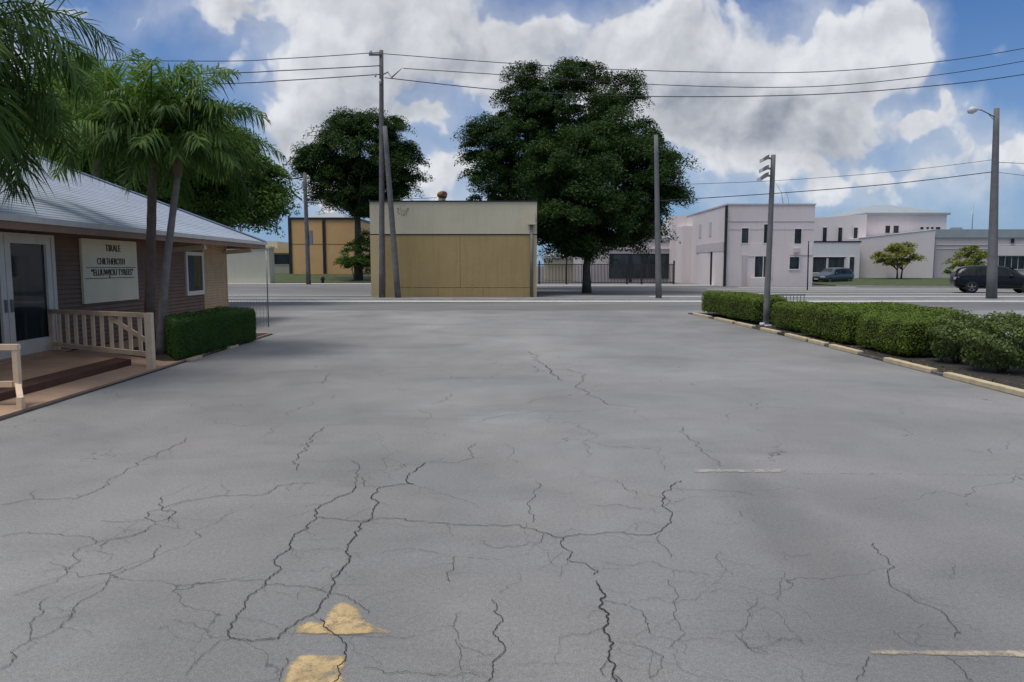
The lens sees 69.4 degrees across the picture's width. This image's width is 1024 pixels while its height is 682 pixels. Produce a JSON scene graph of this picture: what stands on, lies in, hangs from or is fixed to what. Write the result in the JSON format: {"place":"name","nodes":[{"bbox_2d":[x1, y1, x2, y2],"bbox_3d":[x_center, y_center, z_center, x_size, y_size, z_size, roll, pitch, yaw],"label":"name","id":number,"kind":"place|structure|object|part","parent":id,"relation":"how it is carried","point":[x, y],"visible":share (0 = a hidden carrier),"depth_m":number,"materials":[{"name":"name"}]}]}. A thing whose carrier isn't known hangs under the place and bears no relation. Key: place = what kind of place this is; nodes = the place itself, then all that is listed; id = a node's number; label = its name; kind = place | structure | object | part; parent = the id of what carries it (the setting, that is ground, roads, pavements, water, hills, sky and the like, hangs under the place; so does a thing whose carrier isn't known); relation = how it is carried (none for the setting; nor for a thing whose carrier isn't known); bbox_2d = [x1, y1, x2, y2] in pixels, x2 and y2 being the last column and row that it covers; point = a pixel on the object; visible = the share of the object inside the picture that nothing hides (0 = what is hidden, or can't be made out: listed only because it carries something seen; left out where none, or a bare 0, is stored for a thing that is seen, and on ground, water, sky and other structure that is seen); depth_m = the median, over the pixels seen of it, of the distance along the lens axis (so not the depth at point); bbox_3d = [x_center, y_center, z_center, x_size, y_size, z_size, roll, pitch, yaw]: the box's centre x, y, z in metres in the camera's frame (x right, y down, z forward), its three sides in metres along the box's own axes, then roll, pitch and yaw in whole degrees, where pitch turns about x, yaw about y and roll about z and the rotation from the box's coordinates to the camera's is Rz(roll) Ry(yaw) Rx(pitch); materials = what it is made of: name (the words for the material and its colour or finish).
{"place":"outdoors","nodes":[
{"label":"outdoors","id":0,"kind":"place"},
{"bbox_2d":[0,0,125,213],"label":"palm tree","id":1,"kind":"object","parent":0,"point":[12,147],"visible":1,"depth_m":10.64,"materials":[{"name":"green plant"}]},
{"bbox_2d":[0,332,271,418],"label":"path","id":2,"kind":"structure","parent":0,"point":[42,397],"depth_m":11.07,"materials":[{"name":"beige concrete"}]},
{"bbox_2d":[0,334,272,420],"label":"path joint","id":3,"kind":"object","parent":2,"relation":"on","point":[108,385],"visible":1,"depth_m":10.61,"materials":[{"name":"beige concrete"}]},
{"bbox_2d":[116,333,267,360],"bbox_3d":[-7.090,0.082,16.242,1.820,0.012,5.600,0,6,-2],"label":"soil bed","id":4,"kind":"object","parent":2,"relation":"on","point":[163,357],"visible":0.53,"depth_m":14.08,"materials":[{"name":"brown soil"}]},
{"bbox_2d":[13,43,285,350],"bbox_3d":[-7.111,-2.757,14.972,4.727,5.937,4.857,0,6,0],"label":"palm tree","id":5,"kind":"object","parent":4,"relation":"on","point":[111,80],"visible":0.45,"depth_m":14.05,"materials":[{"name":"green plant"}]},
{"bbox_2d":[85,83,268,354],"bbox_3d":[-6.389,-2.260,14.294,3.235,5.076,3.267,-3,7,-30],"label":"palm tree","id":6,"kind":"object","parent":4,"relation":"on","point":[219,163],"visible":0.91,"depth_m":13.63,"materials":[{"name":"green plant"}]},
{"bbox_2d":[165,306,255,359],"bbox_3d":[-6.490,-0.233,15.576,1.082,0.845,4.387,0,6,0],"label":"hedge","id":7,"kind":"object","parent":4,"relation":"on","point":[203,331],"visible":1,"depth_m":14.84,"materials":[{"name":"green plant"}]},
{"bbox_2d":[275,273,370,282],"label":"grass bank","id":8,"kind":"structure","parent":0,"point":[301,278],"depth_m":86.69,"materials":[{"name":"green plant"}]},
{"bbox_2d":[267,241,288,272],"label":"building","id":9,"kind":"structure","parent":8,"relation":"on","point":[281,257],"depth_m":103.41,"materials":[{"name":"beige paint"}]},
{"bbox_2d":[274,254,288,264],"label":"window","id":10,"kind":"structure","parent":9,"relation":"in","point":[279,259],"depth_m":103.35,"materials":[{"name":"glass"}]},
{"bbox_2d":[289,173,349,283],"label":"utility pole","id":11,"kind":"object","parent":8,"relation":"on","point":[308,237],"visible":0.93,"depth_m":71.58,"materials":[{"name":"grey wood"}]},
{"bbox_2d":[288,212,370,273],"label":"orange building","id":12,"kind":"structure","parent":8,"relation":"on","point":[333,233],"depth_m":94.24,"materials":[{"name":"paint"}]},
{"bbox_2d":[332,228,370,280],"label":"shrub","id":13,"kind":"object","parent":8,"relation":"on","point":[361,261],"visible":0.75,"depth_m":82.03,"materials":[{"name":"green plant"}]},
{"bbox_2d":[282,106,434,279],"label":"shade tree","id":14,"kind":"object","parent":8,"relation":"on","point":[348,179],"visible":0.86,"depth_m":81.24,"materials":[{"name":"green plant"}]},
{"bbox_2d":[368,201,537,296],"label":"flat roof building","id":15,"kind":"structure","parent":0,"point":[466,248],"depth_m":42.12,"materials":[{"name":"beige paint"}]},
{"bbox_2d":[437,191,446,200],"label":"roof vent","id":16,"kind":"object","parent":15,"relation":"on","point":[442,195],"visible":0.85,"depth_m":44.02,"materials":[{"name":"beige paint"}]},
{"bbox_2d":[0,310,1023,681],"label":"parking lot","id":17,"kind":"structure","parent":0,"point":[492,496],"depth_m":5.28,"materials":[{"name":"grey asphalt"}]},
{"bbox_2d":[12,52,187,186],"bbox_3d":[-15.431,-5.669,27.072,6.796,9.364,6.522,5,8,42],"label":"palm tree","id":18,"kind":"object","parent":17,"relation":"on","point":[116,166],"visible":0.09,"depth_m":26.32,"materials":[{"name":"green plant"}]},
{"bbox_2d":[0,151,266,400],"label":"house","id":19,"kind":"structure","parent":17,"relation":"on","point":[40,274],"depth_m":14.88,"materials":[{"name":"brown"}]},
{"bbox_2d":[0,234,10,358],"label":"door","id":20,"kind":"structure","parent":19,"relation":"in","point":[4,318],"depth_m":12.77,"materials":[{"name":"white glass"}]},
{"bbox_2d":[0,344,24,409],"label":"porch railing","id":21,"kind":"object","parent":19,"relation":"attached to","point":[16,382],"visible":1,"depth_m":9.10,"materials":[{"name":"beige paint"}]},
{"bbox_2d":[3,234,56,356],"bbox_3d":[-8.830,-0.846,13.555,0.120,2.140,1.350,0,6,-2],"label":"door","id":22,"kind":"structure","parent":19,"relation":"in","point":[28,267],"depth_m":13.53,"materials":[{"name":"white glass"}]},
{"bbox_2d":[48,309,155,368],"bbox_3d":[-7.442,-0.088,13.280,3.292,0.938,0.151,4,7,31],"label":"porch railing","id":23,"kind":"object","parent":19,"relation":"attached to","point":[148,338],"visible":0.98,"depth_m":13.05,"materials":[{"name":"beige paint"}]},
{"bbox_2d":[78,238,138,303],"bbox_3d":[-8.953,-1.568,16.520,0.063,1.360,2.400,0,6,-2],"label":"sign board","id":24,"kind":"object","parent":19,"relation":"attached to","point":[108,271],"visible":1,"depth_m":16.32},
{"bbox_2d":[183,252,204,295],"bbox_3d":[-9.125,-1.940,21.254,0.075,1.230,1.260,0,6,-2],"label":"window","id":25,"kind":"structure","parent":19,"relation":"in","point":[194,261],"depth_m":21.23,"materials":[{"name":"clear glass"}]},
{"bbox_2d":[186,356,202,360],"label":"edging block","id":26,"kind":"structure","parent":17,"relation":"on","point":[194,358],"depth_m":13.86,"materials":[{"name":"paint"}]},
{"bbox_2d":[226,344,238,348],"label":"edging block","id":27,"kind":"structure","parent":17,"relation":"on","point":[233,346],"depth_m":15.93,"materials":[{"name":"paint"}]},
{"bbox_2d":[224,251,268,326],"bbox_3d":[-7.747,-1.516,21.484,1.456,2.200,0.034,1,6,13],"label":"wire fence","id":28,"kind":"object","parent":17,"relation":"on","point":[256,300],"visible":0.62,"depth_m":21.38,"materials":[{"name":"grey metal"}]},
{"bbox_2d":[693,313,711,317],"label":"kerb block","id":29,"kind":"structure","parent":17,"relation":"on","point":[701,315],"depth_m":25.73,"materials":[{"name":"paint"}]},
{"bbox_2d":[714,317,735,322],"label":"kerb block","id":30,"kind":"structure","parent":17,"relation":"on","point":[723,320],"depth_m":23.45,"materials":[{"name":"paint"}]},
{"bbox_2d":[735,322,755,327],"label":"kerb block","id":31,"kind":"structure","parent":17,"relation":"on","point":[744,324],"depth_m":21.54,"materials":[{"name":"paint"}]},
{"bbox_2d":[760,327,780,333],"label":"kerb block","id":32,"kind":"structure","parent":17,"relation":"on","point":[768,330],"depth_m":19.64,"materials":[{"name":"paint"}]},
{"bbox_2d":[785,333,810,341],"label":"kerb block","id":33,"kind":"structure","parent":17,"relation":"on","point":[797,337],"depth_m":17.79,"materials":[{"name":"paint"}]},
{"bbox_2d":[808,339,828,345],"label":"kerb block","id":34,"kind":"structure","parent":17,"relation":"on","point":[817,342],"depth_m":16.62,"materials":[{"name":"paint"}]},
{"bbox_2d":[688,313,988,388],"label":"planting kerb","id":35,"kind":"structure","parent":17,"relation":"on","point":[881,359],"depth_m":14.19,"materials":[{"name":"beige concrete"}]},
{"bbox_2d":[829,344,863,354],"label":"kerb block","id":36,"kind":"structure","parent":17,"relation":"on","point":[845,349],"depth_m":15.23,"materials":[{"name":"paint"}]},
{"bbox_2d":[700,313,1023,388],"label":"planting bed","id":37,"kind":"object","parent":17,"relation":"on","point":[1014,378],"visible":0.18,"depth_m":13.14,"materials":[{"name":"soil"}]},
{"bbox_2d":[701,290,787,321],"bbox_3d":[7.440,-1.181,24.048,1.258,0.823,5.032,0,6,-3],"label":"hedge","id":38,"kind":"object","parent":37,"relation":"on","point":[740,304],"visible":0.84,"depth_m":23.02,"materials":[{"name":"green plant"}]},
{"bbox_2d":[757,155,775,325],"bbox_3d":[7.185,-2.816,20.963,0.510,4.832,0.340,0,6,0],"label":"floodlight pole","id":39,"kind":"object","parent":37,"relation":"on","point":[767,287],"visible":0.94,"depth_m":20.90,"materials":[{"name":"metal"}]},
{"bbox_2d":[770,300,812,330],"bbox_3d":[7.800,-0.673,19.678,1.282,0.778,2.227,0,6,0],"label":"hedge","id":40,"kind":"object","parent":37,"relation":"on","point":[787,314],"visible":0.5,"depth_m":19.53,"materials":[{"name":"green plant"}]},
{"bbox_2d":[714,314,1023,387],"bbox_3d":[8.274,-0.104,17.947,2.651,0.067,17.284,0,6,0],"label":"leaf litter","id":41,"kind":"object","parent":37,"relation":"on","point":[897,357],"visible":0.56,"depth_m":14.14,"materials":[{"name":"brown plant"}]},
{"bbox_2d":[800,301,960,343],"bbox_3d":[8.410,-0.467,17.209,2.625,0.837,2.903,0,6,0],"label":"hedge","id":42,"kind":"object","parent":37,"relation":"on","point":[837,321],"visible":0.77,"depth_m":16.57,"materials":[{"name":"green plant"}]},
{"bbox_2d":[855,311,951,355],"bbox_3d":[7.926,-0.183,14.645,1.554,0.796,2.085,0,6,0],"label":"hedge","id":43,"kind":"object","parent":37,"relation":"on","point":[899,332],"visible":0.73,"depth_m":14.06,"materials":[{"name":"green plant"}]},
{"bbox_2d":[925,309,987,362],"bbox_3d":[7.882,-0.087,13.080,1.054,0.978,1.061,0,6,0],"label":"bush","id":44,"kind":"object","parent":37,"relation":"on","point":[944,336],"visible":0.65,"depth_m":12.93,"materials":[{"name":"green plant"}]},
{"bbox_2d":[957,310,1023,371],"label":"bush","id":45,"kind":"object","parent":37,"relation":"on","point":[1004,355],"visible":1,"depth_m":11.76,"materials":[{"name":"green plant"}]},
{"bbox_2d":[883,357,937,372],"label":"kerb block","id":46,"kind":"structure","parent":17,"relation":"on","point":[919,367],"depth_m":12.76,"materials":[{"name":"paint"}]},
{"bbox_2d":[943,372,1023,396],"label":"kerb block","id":47,"kind":"structure","parent":17,"relation":"on","point":[989,385],"depth_m":10.71,"materials":[{"name":"paint"}]},
{"bbox_2d":[0,0,1023,266],"label":"sky","id":48,"kind":"structure","parent":0,"point":[826,135],"materials":[{"name":"blue"}]},
{"bbox_2d":[537,267,576,281],"bbox_3d":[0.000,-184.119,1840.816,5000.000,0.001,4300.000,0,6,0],"label":"ground","id":49,"kind":"structure","parent":0,"point":[541,275],"depth_m":130.11,"materials":[{"name":"grey concrete"}]},
{"bbox_2d":[542,253,572,280],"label":"building","id":50,"kind":"structure","parent":49,"relation":"on","point":[561,261],"depth_m":91.56,"materials":[{"name":"beige paint"}]},
{"bbox_2d":[573,226,669,281],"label":"building","id":51,"kind":"structure","parent":49,"relation":"on","point":[624,256],"depth_m":80.53,"materials":[{"name":"grey paint"}]},
{"bbox_2d":[609,254,668,277],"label":"window","id":52,"kind":"structure","parent":51,"relation":"in","point":[621,258],"depth_m":80.53,"materials":[{"name":"black glass"}]},
{"bbox_2d":[827,205,950,236],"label":"office building","id":53,"kind":"structure","parent":49,"relation":"on","point":[886,219],"depth_m":87.07,"materials":[{"name":"paint"}]},
{"bbox_2d":[884,225,890,233],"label":"window","id":54,"kind":"structure","parent":53,"relation":"in","point":[887,227],"depth_m":87.10,"materials":[{"name":"glass"}]},
{"bbox_2d":[893,225,899,233],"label":"window","id":55,"kind":"structure","parent":53,"relation":"in","point":[895,227],"depth_m":87.10,"materials":[{"name":"glass"}]},
{"bbox_2d":[228,283,1023,296],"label":"parking lot","id":56,"kind":"structure","parent":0,"point":[543,290],"depth_m":53.90,"materials":[{"name":"grey asphalt"}]},
{"bbox_2d":[226,246,274,282],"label":"building","id":57,"kind":"structure","parent":56,"relation":"on","point":[250,267],"depth_m":75.65,"materials":[{"name":"beige paint"}]},
{"bbox_2d":[450,56,654,234],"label":"shade tree","id":58,"kind":"object","parent":56,"relation":"on","point":[538,114],"visible":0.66,"depth_m":53.97,"materials":[{"name":"green plant"}]},
{"bbox_2d":[537,258,674,283],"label":"fence","id":59,"kind":"object","parent":56,"relation":"on","point":[641,271],"visible":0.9,"depth_m":71.69,"materials":[{"name":"black metal"}]},
{"bbox_2d":[510,103,704,292],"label":"shade tree","id":60,"kind":"object","parent":56,"relation":"on","point":[594,158],"visible":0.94,"depth_m":46.55,"materials":[{"name":"green plant"}]},
{"bbox_2d":[664,204,815,286],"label":"office building","id":61,"kind":"structure","parent":56,"relation":"on","point":[724,245],"depth_m":64.65,"materials":[{"name":"paint"}]},
{"bbox_2d":[698,252,707,284],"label":"roller door","id":62,"kind":"structure","parent":61,"relation":"in","point":[703,257],"depth_m":72.12,"materials":[{"name":"paint"}]},
{"bbox_2d":[712,251,722,285],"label":"roller door","id":63,"kind":"structure","parent":61,"relation":"in","point":[717,270],"depth_m":67.20,"materials":[{"name":"paint"}]},
{"bbox_2d":[741,228,748,243],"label":"window","id":64,"kind":"structure","parent":61,"relation":"in","point":[744,233],"depth_m":64.38,"materials":[{"name":"glass"}]},
{"bbox_2d":[753,255,772,277],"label":"window","id":65,"kind":"structure","parent":61,"relation":"in","point":[759,260],"depth_m":64.64,"materials":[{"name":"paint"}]},
{"bbox_2d":[763,224,772,243],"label":"window","id":66,"kind":"structure","parent":61,"relation":"in","point":[764,225],"depth_m":64.36,"materials":[{"name":"glass"}]},
{"bbox_2d":[788,256,799,269],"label":"window","id":67,"kind":"structure","parent":61,"relation":"in","point":[793,261],"depth_m":64.61,"materials":[{"name":"glass"}]},
{"bbox_2d":[794,228,801,243],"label":"window","id":68,"kind":"structure","parent":61,"relation":"in","point":[797,233],"depth_m":64.38,"materials":[{"name":"glass"}]},
{"bbox_2d":[807,241,808,289],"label":"slim mast","id":69,"kind":"object","parent":56,"relation":"on","point":[808,265],"visible":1,"depth_m":53.98,"materials":[{"name":"black metal"}]},
{"bbox_2d":[812,267,853,281],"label":"car","id":70,"kind":"object","parent":56,"relation":"on","point":[831,274],"visible":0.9,"depth_m":74.99,"materials":[{"name":"blue paint"}]},
{"bbox_2d":[836,285,952,286],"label":"lawn kerb","id":71,"kind":"structure","parent":56,"relation":"on","point":[894,286],"depth_m":64.19,"materials":[{"name":"concrete"}]},
{"bbox_2d":[950,265,1023,292],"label":"car","id":72,"kind":"object","parent":56,"relation":"on","point":[970,279],"visible":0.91,"depth_m":48.37,"materials":[{"name":"black paint"}]},
{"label":"side window","id":73,"kind":"part","parent":72,"relation":"part of","materials":[{"name":"black glass"}]},
{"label":"side window","id":74,"kind":"part","parent":72,"relation":"part of","materials":[{"name":"black glass"}]},
{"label":"side window","id":75,"kind":"part","parent":72,"relation":"part of","materials":[{"name":"black glass"}]},
{"bbox_2d":[228,297,1023,299],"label":"sidewalk","id":76,"kind":"structure","parent":0,"point":[907,298],"depth_m":39.97,"materials":[{"name":"concrete"}]},
{"bbox_2d":[369,49,401,297],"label":"utility pole","id":77,"kind":"object","parent":76,"relation":"on","point":[381,202],"visible":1,"depth_m":40.20,"materials":[{"name":"grey wood"}]},
{"bbox_2d":[15,74,379,89],"bbox_3d":[-22.969,-13.890,40.066,31.786,0.958,0.166,0,6,1],"label":"power line","id":78,"kind":"object","parent":77,"relation":"attached to","point":[296,79],"visible":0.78,"depth_m":39.75,"materials":[{"name":"metal"}]},
{"bbox_2d":[56,52,378,61],"bbox_3d":[-22.878,-15.286,39.918,31.573,0.425,0.144,0,6,1],"label":"power line","id":79,"kind":"object","parent":77,"relation":"attached to","point":[263,59],"visible":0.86,"depth_m":39.67,"materials":[{"name":"metal"}]},
{"bbox_2d":[158,65,379,74],"bbox_3d":[-22.927,-14.500,40.001,31.718,0.631,0.158,0,6,1],"label":"power line","id":80,"kind":"object","parent":77,"relation":"attached to","point":[299,69],"visible":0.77,"depth_m":39.70,"materials":[{"name":"metal"}]},
{"bbox_2d":[383,48,1023,72],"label":"power line","id":81,"kind":"object","parent":77,"relation":"attached to","point":[708,72],"visible":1,"depth_m":39.71,"materials":[{"name":"metal"}]},
{"bbox_2d":[385,74,1023,96],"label":"power line","id":82,"kind":"object","parent":77,"relation":"attached to","point":[703,96],"visible":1,"depth_m":39.84,"materials":[{"name":"metal"}]},
{"bbox_2d":[403,61,1022,87],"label":"power line","id":83,"kind":"object","parent":77,"relation":"attached to","point":[712,86],"visible":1,"depth_m":39.78,"materials":[{"name":"metal"}]},
{"bbox_2d":[382,126,400,297],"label":"utility pole","id":84,"kind":"object","parent":76,"relation":"on","point":[397,290],"visible":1,"depth_m":40.23,"materials":[{"name":"grey wood"}]},
{"bbox_2d":[654,135,661,297],"bbox_3d":[7.803,-6.601,39.537,0.594,8.641,0.340,0,6,0],"label":"utility pole","id":85,"kind":"object","parent":76,"relation":"on","point":[658,288],"visible":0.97,"depth_m":39.47,"materials":[{"name":"concrete"}]},
{"bbox_2d":[967,106,999,298],"bbox_3d":[25.025,-7.281,39.297,2.354,10.071,0.530,-1,6,-11],"label":"street lamp","id":86,"kind":"object","parent":76,"relation":"on","point":[992,276],"visible":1,"depth_m":39.38,"materials":[{"name":"concrete"}]},
{"bbox_2d":[660,172,990,200],"bbox_3d":[16.669,-8.235,39.374,17.902,1.579,0.040,0,6,0],"label":"power line","id":87,"kind":"object","parent":86,"relation":"attached to","point":[826,189],"visible":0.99,"depth_m":39.38,"materials":[{"name":"metal"}]},
{"bbox_2d":[674,160,988,184],"bbox_3d":[16.906,-8.964,39.299,17.344,1.346,0.022,0,6,0],"label":"power line","id":88,"kind":"object","parent":86,"relation":"attached to","point":[825,177],"visible":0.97,"depth_m":39.32,"materials":[{"name":"metal"}]},
{"bbox_2d":[229,300,1023,309],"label":"road","id":89,"kind":"structure","parent":0,"point":[547,305],"depth_m":33.24,"materials":[{"name":"grey asphalt"}]},
{"bbox_2d":[8,63,216,198],"bbox_3d":[-16.853,-6.320,30.591,9.224,9.936,5.355,0,6,0],"label":"leafy tree","id":90,"kind":"object","parent":89,"relation":"on","point":[161,192],"visible":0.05,"depth_m":29.92,"materials":[{"name":"green plant"}]},
{"bbox_2d":[146,120,308,237],"bbox_3d":[-13.671,-5.878,33.651,8.545,8.435,6.215,0,6,0],"label":"leafy tree","id":91,"kind":"object","parent":89,"relation":"on","point":[219,205],"visible":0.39,"depth_m":32.75,"materials":[{"name":"green plant"}]},
{"bbox_2d":[228,299,1023,300],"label":"kerb","id":92,"kind":"structure","parent":89,"relation":"on","point":[553,300],"depth_m":38.08,"materials":[{"name":"concrete"}]},
{"bbox_2d":[228,283,1023,301],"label":"road markings","id":93,"kind":"object","parent":89,"relation":"on","point":[632,301],"visible":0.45,"depth_m":36.90,"materials":[{"name":"white paint"}]},
{"bbox_2d":[775,294,805,300],"bbox_3d":[11.655,-1.672,30.989,1.250,0.600,0.060,0,6,0],"label":"barrier","id":94,"kind":"object","parent":89,"relation":"on","point":[790,295],"visible":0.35,"depth_m":30.93,"materials":[{"name":"grey metal"}]},
{"bbox_2d":[812,278,950,285],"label":"lawn","id":95,"kind":"structure","parent":0,"point":[906,281],"depth_m":73.15,"materials":[{"name":"green plant"}]},
{"bbox_2d":[812,214,866,277],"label":"office building","id":96,"kind":"structure","parent":95,"relation":"on","point":[834,246],"depth_m":83.61,"materials":[{"name":"white paint"}]},
{"bbox_2d":[813,258,826,272],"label":"window","id":97,"kind":"structure","parent":96,"relation":"in","point":[819,264],"depth_m":83.53,"materials":[{"name":"glass"}]},
{"bbox_2d":[822,227,826,240],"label":"window","id":98,"kind":"structure","parent":96,"relation":"in","point":[824,229],"depth_m":87.46,"materials":[{"name":"glass"}]},
{"bbox_2d":[827,258,844,267],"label":"window","id":99,"kind":"structure","parent":96,"relation":"in","point":[831,262],"depth_m":83.51,"materials":[{"name":"glass"}]},
{"bbox_2d":[837,227,842,240],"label":"window","id":100,"kind":"structure","parent":96,"relation":"in","point":[840,229],"depth_m":86.93,"materials":[{"name":"glass"}]},
{"bbox_2d":[849,256,854,272],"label":"window","id":101,"kind":"structure","parent":96,"relation":"in","point":[851,258],"depth_m":83.51,"materials":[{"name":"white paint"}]},
{"bbox_2d":[853,227,857,238],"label":"window","id":102,"kind":"structure","parent":96,"relation":"in","point":[855,229],"depth_m":86.38,"materials":[{"name":"glass"}]},
{"bbox_2d":[848,229,935,277],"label":"building","id":103,"kind":"structure","parent":95,"relation":"on","point":[924,240],"depth_m":83.92,"materials":[{"name":"paint"}]},
{"bbox_2d":[870,241,927,278],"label":"tree","id":104,"kind":"object","parent":95,"relation":"on","point":[899,251],"visible":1,"depth_m":80.89,"materials":[{"name":"green plant"}]},
{"bbox_2d":[940,245,987,280],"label":"tree","id":105,"kind":"object","parent":95,"relation":"on","point":[975,257],"visible":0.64,"depth_m":63.37,"materials":[{"name":"green plant"}]},
{"bbox_2d":[933,229,1023,277],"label":"building","id":106,"kind":"structure","parent":95,"relation":"on","point":[949,243],"depth_m":83.89,"materials":[{"name":"grey paint"}]},
{"bbox_2d":[998,256,1023,269],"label":"window","id":107,"kind":"structure","parent":106,"relation":"in","point":[1015,262],"depth_m":84.11,"materials":[{"name":"glass"}]}
]}

